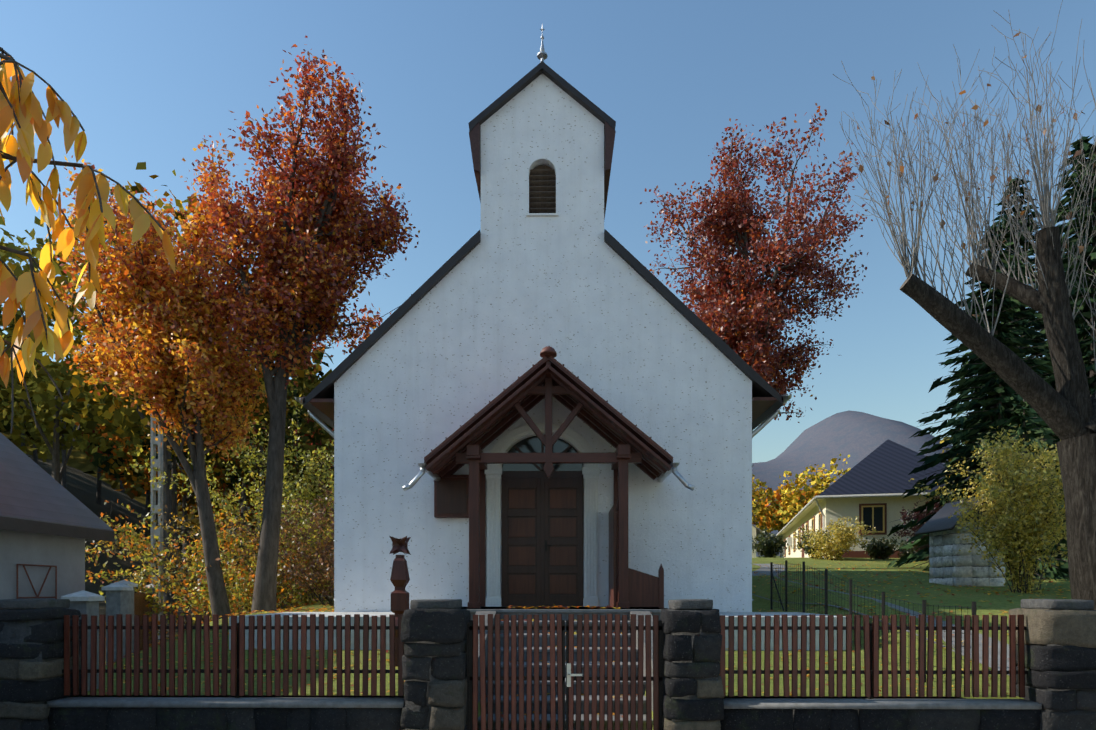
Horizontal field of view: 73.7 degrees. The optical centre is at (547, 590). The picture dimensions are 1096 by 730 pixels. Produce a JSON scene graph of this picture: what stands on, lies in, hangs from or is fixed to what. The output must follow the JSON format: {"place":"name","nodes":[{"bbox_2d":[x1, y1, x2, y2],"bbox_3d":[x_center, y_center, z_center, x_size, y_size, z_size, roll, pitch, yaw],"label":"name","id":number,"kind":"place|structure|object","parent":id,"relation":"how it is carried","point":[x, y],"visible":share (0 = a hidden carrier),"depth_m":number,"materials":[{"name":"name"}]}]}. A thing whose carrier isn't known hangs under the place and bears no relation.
{"place":"outdoors","nodes":[
{"label":"outdoors","id":0,"kind":"place"},
{"bbox_2d":[0,47,174,433],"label":"cherry","id":1,"kind":"object","parent":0,"point":[59,340],"depth_m":3.04,"materials":[{"name":"yellow plant"}]},
{"bbox_2d":[0,361,329,580],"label":"forest hill","id":2,"kind":"structure","parent":0,"point":[77,460],"depth_m":74.29,"materials":[{"name":"plant"}]},
{"bbox_2d":[295,395,791,600],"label":"chapel gutters","id":3,"kind":"object","parent":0,"point":[760,427],"visible":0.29,"depth_m":13.55,"materials":[{"name":"silver metal"}]},
{"bbox_2d":[0,0,1095,462],"label":"sky","id":4,"kind":"structure","parent":0,"point":[146,81],"materials":[{"name":"blue"}]},
{"bbox_2d":[26,454,1071,729],"bbox_3d":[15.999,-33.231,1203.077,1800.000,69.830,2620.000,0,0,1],"label":"ground","id":5,"kind":"structure","parent":0,"point":[80,486],"depth_m":14.18,"materials":[{"name":"green plant"}]},
{"bbox_2d":[0,599,80,729],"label":"pillar","id":6,"kind":"structure","parent":5,"relation":"on","point":[31,656],"depth_m":7.33,"materials":[{"name":"stone"}]},
{"bbox_2d":[0,529,84,599],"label":"barn walls","id":7,"kind":"structure","parent":5,"relation":"on","point":[65,555],"depth_m":11.55,"materials":[{"name":"white paint"}]},
{"bbox_2d":[16,564,56,598],"bbox_3d":[-7.978,0.623,11.419,0.024,2.061,0.872,0,0,1],"label":"barn frame","id":8,"kind":"object","parent":7,"relation":"attached to","point":[37,596],"visible":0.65,"depth_m":11.38,"materials":[{"name":"wood"}]},
{"bbox_2d":[0,433,113,541],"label":"barn roof","id":9,"kind":"structure","parent":7,"relation":"on","point":[35,497],"depth_m":11.87,"materials":[{"name":"grey tile"}]},
{"bbox_2d":[61,580,160,690],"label":"posts","id":10,"kind":"object","parent":5,"relation":"on","point":[123,598],"visible":0.23,"depth_m":10.91,"materials":[{"name":"concrete"}]},
{"bbox_2d":[151,399,162,638],"bbox_3d":[-10.614,-2.892,19.829,1.200,8.780,0.140,0,0,1],"label":"utility pole","id":11,"kind":"object","parent":5,"relation":"on","point":[158,464],"visible":0.21,"depth_m":19.77,"materials":[{"name":"concrete"}]},
{"bbox_2d":[310,294,411,353],"bbox_3d":[-6.528,-5.790,16.533,10.504,1.637,0.084,0,0,39],"label":"service cable","id":12,"kind":"object","parent":11,"relation":"attached to","point":[361,328],"visible":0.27,"depth_m":14.24,"materials":[{"name":"grey metal"}]},
{"bbox_2d":[46,133,268,620],"bbox_3d":[-7.994,-4.066,15.148,4.387,10.463,3.834,0,0,1],"label":"beech","id":13,"kind":"object","parent":5,"relation":"on","point":[167,294],"depth_m":14.67,"materials":[{"name":"orange plant"}]},
{"bbox_2d":[0,314,333,533],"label":"wood crowns","id":14,"kind":"object","parent":5,"relation":"on","point":[119,461],"visible":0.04,"depth_m":48.62,"materials":[{"name":"plant"}]},
{"bbox_2d":[9,280,333,619],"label":"wood trunks","id":15,"kind":"object","parent":5,"relation":"on","point":[169,498],"visible":0.19,"depth_m":25.63,"materials":[{"name":"wood"}]},
{"bbox_2d":[0,162,333,530],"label":"wood crowns","id":16,"kind":"object","parent":15,"relation":"on","point":[101,415],"visible":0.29,"depth_m":25.93,"materials":[{"name":"plant"}]},
{"bbox_2d":[10,388,333,588],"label":"woodland trunks","id":17,"kind":"object","parent":5,"relation":"on","point":[98,494],"visible":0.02,"depth_m":50.80,"materials":[{"name":"brown wood"}]},
{"bbox_2d":[85,485,331,619],"bbox_3d":[-8.805,-1.083,20.421,6.815,5.236,5.760,0,0,1],"label":"shrub","id":18,"kind":"object","parent":5,"relation":"on","point":[178,556],"depth_m":19.44,"materials":[{"name":"plant"}]},
{"bbox_2d":[85,486,333,644],"bbox_3d":[-7.527,-0.408,17.600,4.590,4.294,6.690,0,0,30],"label":"shrub","id":19,"kind":"object","parent":5,"relation":"on","point":[232,573],"depth_m":16.84,"materials":[{"name":"plant"}]},
{"bbox_2d":[119,391,333,604],"bbox_3d":[-6.086,-2.343,19.200,6.604,5.924,8.658,0,0,1],"label":"shrub","id":20,"kind":"object","parent":5,"relation":"on","point":[311,468],"depth_m":18.69,"materials":[{"name":"green plant"}]},
{"bbox_2d":[223,479,333,605],"bbox_3d":[-5.105,-0.968,17.212,4.614,3.224,3.932,0,0,1],"label":"shrub","id":21,"kind":"object","parent":5,"relation":"on","point":[320,561],"depth_m":16.81,"materials":[{"name":"green plant"}]},
{"bbox_2d":[182,36,419,612],"bbox_3d":[-4.961,-5.015,15.578,4.138,11.292,4.172,0,0,1],"label":"beech","id":22,"kind":"object","parent":5,"relation":"on","point":[261,237],"depth_m":14.65,"materials":[{"name":"orange plant"}]},
{"bbox_2d":[306,483,333,556],"bbox_3d":[-4.474,-1.640,20.680,3.727,4.017,5.446,0,0,1],"label":"shrub","id":23,"kind":"object","parent":5,"relation":"on","point":[324,494],"depth_m":18.77,"materials":[{"name":"green plant"}]},
{"bbox_2d":[389,536,410,665],"bbox_3d":[-2.017,0.160,9.962,0.250,1.803,0.250,0,0,1],"label":"carved wooden post","id":24,"kind":"object","parent":5,"relation":"on","point":[399,578],"visible":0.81,"depth_m":9.88,"materials":[{"name":"brown wood"}]},
{"bbox_2d":[400,599,470,729],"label":"pillar","id":25,"kind":"structure","parent":5,"relation":"on","point":[433,635],"depth_m":7.25,"materials":[{"name":"stone"}]},
{"bbox_2d":[229,612,845,649],"bbox_3d":[-0.119,0.784,11.987,9.200,0.800,2.400,0,0,1],"label":"apron","id":26,"kind":"object","parent":5,"relation":"on","point":[726,614],"visible":0.25,"depth_m":10.83,"materials":[{"name":"grey concrete"}]},
{"bbox_2d":[47,695,1041,729],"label":"base wall","id":27,"kind":"structure","parent":5,"relation":"on","point":[274,712],"depth_m":7.34,"materials":[{"name":"stone"}]},
{"bbox_2d":[62,614,1027,698],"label":"fence pickets","id":28,"kind":"object","parent":27,"relation":"on","point":[237,671],"visible":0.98,"depth_m":7.52,"materials":[{"name":"brown wood"}]},
{"bbox_2d":[472,611,652,710],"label":"stair cheeks","id":29,"kind":"object","parent":5,"relation":"on","point":[486,613],"visible":0.03,"depth_m":9.65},
{"bbox_2d":[461,606,668,729],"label":"steps","id":30,"kind":"structure","parent":5,"relation":"on","point":[540,611],"depth_m":9.97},
{"bbox_2d":[425,361,671,607],"bbox_3d":[0.015,-1.686,12.335,3.926,3.940,1.700,0,0,1],"label":"porch frame","id":31,"kind":"object","parent":30,"relation":"on","point":[547,382],"visible":0.94,"depth_m":11.87,"materials":[{"name":"brown wood"}]},
{"bbox_2d":[434,475,468,517],"bbox_3d":[-1.609,-1.416,13.107,0.910,1.300,0.200,0,0,1],"label":"notice box","id":32,"kind":"object","parent":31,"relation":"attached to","point":[451,496],"visible":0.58,"depth_m":13.04,"materials":[{"name":"brown wood"}]},
{"bbox_2d":[424,346,672,476],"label":"porch roof","id":33,"kind":"structure","parent":31,"relation":"on","point":[548,353],"depth_m":11.58,"materials":[{"name":"brown tile"}]},
{"bbox_2d":[402,462,694,490],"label":"porch gutters","id":34,"kind":"object","parent":33,"relation":"attached to","point":[662,477],"visible":0.92,"depth_m":11.57,"materials":[{"name":"silver metal"}]},
{"bbox_2d":[609,505,663,607],"bbox_3d":[1.247,-0.466,12.381,0.672,1.900,1.519,0,0,-30],"label":"porch side","id":35,"kind":"object","parent":31,"relation":"attached to","point":[645,590],"visible":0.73,"depth_m":11.90,"materials":[{"name":"brown wood"}]},
{"bbox_2d":[105,561,1069,717],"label":"fallen leaves","id":36,"kind":"object","parent":5,"relation":"on","point":[317,660],"visible":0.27,"depth_m":13.53,"materials":[{"name":"orange plant"}]},
{"bbox_2d":[660,599,723,729],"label":"pillar","id":37,"kind":"structure","parent":5,"relation":"on","point":[693,695],"depth_m":7.22,"materials":[{"name":"stone"}]},
{"bbox_2d":[752,528,755,557],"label":"house walls","id":38,"kind":"structure","parent":5,"relation":"on","point":[753,537],"depth_m":54.67,"materials":[{"name":"beige paint"}]},
{"bbox_2d":[752,524,761,536],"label":"house roof","id":39,"kind":"structure","parent":38,"relation":"on","point":[758,530],"depth_m":54.79,"materials":[{"name":"grey"}]},
{"bbox_2d":[640,103,872,431],"bbox_3d":[6.839,-7.720,23.203,7.431,14.390,7.297,0,0,1],"label":"beech","id":40,"kind":"object","parent":5,"relation":"on","point":[730,294],"depth_m":22.83,"materials":[{"name":"red plant"}]},
{"bbox_2d":[752,526,788,557],"bbox_3d":[10.212,-2.118,34.170,1.896,1.712,2.041,0,0,1],"label":"shrub","id":41,"kind":"object","parent":5,"relation":"on","point":[760,549],"depth_m":33.85,"materials":[{"name":"green plant"}]},
{"bbox_2d":[752,485,823,532],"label":"tree crowns","id":42,"kind":"object","parent":5,"relation":"on","point":[771,522],"visible":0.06,"depth_m":107.29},
{"bbox_2d":[752,454,850,524],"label":"tree crowns","id":43,"kind":"object","parent":5,"relation":"on","point":[816,480],"visible":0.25,"depth_m":63.86,"materials":[{"name":"yellow plant"}]},
{"bbox_2d":[795,527,829,558],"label":"shrub","id":44,"kind":"object","parent":5,"relation":"on","point":[808,552],"depth_m":31.55,"materials":[{"name":"yellow plant"}]},
{"bbox_2d":[794,516,877,559],"bbox_3d":[11.641,-2.022,30.207,3.076,2.065,2.650,0,0,44],"label":"yellow bush","id":45,"kind":"object","parent":5,"relation":"on","point":[821,545],"depth_m":29.83,"materials":[{"name":"yellow plant"}]},
{"bbox_2d":[780,496,957,557],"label":"house walls","id":46,"kind":"structure","parent":5,"relation":"on","point":[837,509],"depth_m":32.49,"materials":[{"name":"beige paint"}]},
{"bbox_2d":[784,501,953,557],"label":"house windows","id":47,"kind":"structure","parent":46,"relation":"in","point":[872,515],"depth_m":32.30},
{"bbox_2d":[777,439,969,536],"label":"house roof","id":48,"kind":"structure","parent":46,"relation":"on","point":[888,466],"depth_m":33.10,"materials":[{"name":"grey tile"}]},
{"bbox_2d":[776,492,949,556],"bbox_3d":[18.618,-2.581,44.617,7.660,3.230,27.010,0,0,13],"label":"house gutter","id":49,"kind":"object","parent":48,"relation":"attached to","point":[845,496],"visible":0.62,"depth_m":32.16,"materials":[{"name":"white metal"}]},
{"bbox_2d":[770,560,975,695],"bbox_3d":[4.553,0.314,11.383,0.038,1.800,7.364,0,0,1],"label":"wire fence","id":50,"kind":"object","parent":5,"relation":"on","point":[924,605],"visible":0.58,"depth_m":11.92,"materials":[{"name":"grey metal"}]},
{"bbox_2d":[859,536,899,559],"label":"shrub","id":51,"kind":"object","parent":5,"relation":"on","point":[886,553],"depth_m":30.39,"materials":[{"name":"green plant"}]},
{"bbox_2d":[897,540,918,557],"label":"shrub","id":52,"kind":"object","parent":5,"relation":"on","point":[911,551],"depth_m":30.71,"materials":[{"name":"green plant"}]},
{"bbox_2d":[893,487,949,561],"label":"conifer tree","id":53,"kind":"object","parent":5,"relation":"on","point":[918,516],"depth_m":28.31,"materials":[{"name":"green plant"}]},
{"bbox_2d":[939,437,968,466],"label":"leaves","id":54,"kind":"object","parent":5,"relation":"on","point":[942,441],"depth_m":57.96,"materials":[{"name":"yellow plant"}]},
{"bbox_2d":[915,496,1005,585],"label":"well house","id":55,"kind":"structure","parent":5,"relation":"on","point":[950,563],"depth_m":16.41,"materials":[{"name":"stone"}]},
{"bbox_2d":[887,225,1068,575],"bbox_3d":[13.825,-5.709,22.614,6.642,11.446,6.773,0,0,1],"label":"spruce","id":56,"kind":"object","parent":5,"relation":"on","point":[964,387],"depth_m":22.55,"materials":[{"name":"green plant"}]},
{"bbox_2d":[897,177,1077,560],"bbox_3d":[16.964,-7.738,26.263,7.705,14.437,7.010,0,0,1],"label":"spruce","id":57,"kind":"object","parent":5,"relation":"on","point":[1039,324],"depth_m":26.16,"materials":[{"name":"green plant"}]},
{"bbox_2d":[908,421,1067,593],"bbox_3d":[9.718,-1.542,14.785,3.457,3.590,3.789,0,0,1],"label":"yellow bush","id":58,"kind":"object","parent":5,"relation":"on","point":[1014,472],"depth_m":14.41,"materials":[{"name":"plant"}]},
{"bbox_2d":[899,226,1095,609],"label":"tree trunk","id":59,"kind":"object","parent":5,"relation":"on","point":[1065,410],"visible":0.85,"depth_m":9.98,"materials":[{"name":"brown plant"}]},
{"bbox_2d":[833,0,1095,397],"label":"tree branches","id":60,"kind":"object","parent":59,"relation":"attached to","point":[1047,214],"visible":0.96,"depth_m":10.09,"materials":[{"name":"brown plant"}]},
{"bbox_2d":[846,32,1084,317],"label":"leaves","id":61,"kind":"object","parent":59,"relation":"attached to","point":[993,176],"visible":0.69,"depth_m":10.05,"materials":[{"name":"orange plant"}]},
{"bbox_2d":[927,370,1067,568],"bbox_3d":[13.531,-3.482,22.166,3.816,6.798,3.833,0,0,1],"label":"spruce","id":62,"kind":"object","parent":5,"relation":"on","point":[1007,400],"depth_m":21.96,"materials":[{"name":"green plant"}]},
{"bbox_2d":[938,322,1061,565],"bbox_3d":[15.707,-4.801,25.256,4.582,8.927,5.010,0,0,1],"label":"spruce","id":63,"kind":"object","parent":5,"relation":"on","point":[958,459],"depth_m":25.15,"materials":[{"name":"green plant"}]},
{"bbox_2d":[975,399,1068,580],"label":"spruce","id":64,"kind":"object","parent":5,"relation":"on","point":[1062,570],"depth_m":19.12,"materials":[{"name":"green plant"}]},
{"bbox_2d":[1008,599,1095,729],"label":"pillar","id":65,"kind":"structure","parent":5,"relation":"on","point":[1060,654],"depth_m":7.18,"materials":[{"name":"stone"}]},
{"bbox_2d":[1021,142,1095,572],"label":"spruce","id":66,"kind":"object","parent":5,"relation":"on","point":[1082,332],"depth_m":23.53,"materials":[{"name":"plant"}]},
{"bbox_2d":[1024,136,1093,434],"bbox_3d":[20.226,-8.986,27.968,8.449,16.878,9.095,0,0,1],"label":"spruce","id":67,"kind":"object","parent":5,"relation":"on","point":[1076,145],"depth_m":27.95,"materials":[{"name":"green plant"}]},
{"bbox_2d":[467,614,664,729],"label":"gate","id":68,"kind":"structure","parent":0,"point":[474,678],"depth_m":7.50,"materials":[{"name":"brown wood"}]},
{"bbox_2d":[752,410,952,556],"bbox_3d":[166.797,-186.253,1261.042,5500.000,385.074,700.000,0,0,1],"label":"mountain","id":69,"kind":"structure","parent":0,"point":[857,436],"depth_m":1306.94,"materials":[{"name":"grey stone"}]},
{"bbox_2d":[752,564,1008,674],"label":"path","id":70,"kind":"structure","parent":0,"point":[762,569],"depth_m":11.94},
{"bbox_3d":[-0.036,-4.031,18.111,7.540,10.630,9.150,0,0,1],"label":"chapel","id":71,"kind":"object","parent":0,"visible":0},
{"bbox_2d":[468,61,615,218],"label":"tower roof","id":72,"kind":"structure","parent":71,"relation":"on","point":[521,84],"depth_m":13.07,"materials":[{"name":"tile"}]},
{"bbox_2d":[537,24,547,62],"bbox_3d":[-0.103,-9.821,13.207,0.200,0.910,0.200,0,0,1],"label":"finial","id":73,"kind":"object","parent":72,"relation":"on","point":[542,55],"visible":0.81,"depth_m":13.18,"materials":[{"name":"silver metal"}]},
{"bbox_2d":[334,73,751,611],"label":"church wall","id":74,"kind":"structure","parent":71,"relation":"attached to","point":[503,303],"depth_m":13.19,"materials":[{"name":"paint"}]},
{"bbox_2d":[501,435,582,606],"bbox_3d":[-0.101,-1.271,13.362,1.500,3.150,0.350,0,0,1],"label":"door","id":75,"kind":"structure","parent":74,"relation":"attached to","point":[542,538],"depth_m":13.34,"materials":[{"name":"brown wood"}]},
{"bbox_2d":[526,165,557,215],"bbox_3d":[-0.101,-7.288,13.299,0.580,1.055,0.295,0,0,1],"label":"louvered window","id":76,"kind":"structure","parent":74,"relation":"attached to","point":[542,190],"depth_m":13.34,"materials":[{"name":"brown wood"}]},
{"bbox_2d":[485,423,599,606],"bbox_3d":[-0.103,-1.306,13.147,2.070,3.420,0.080,0,0,1],"label":"door surround","id":77,"kind":"object","parent":74,"relation":"attached to","point":[590,473],"visible":0.79,"depth_m":13.12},
{"bbox_2d":[303,229,782,429],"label":"roof","id":78,"kind":"structure","parent":74,"relation":"on","point":[767,400],"depth_m":13.11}
]}

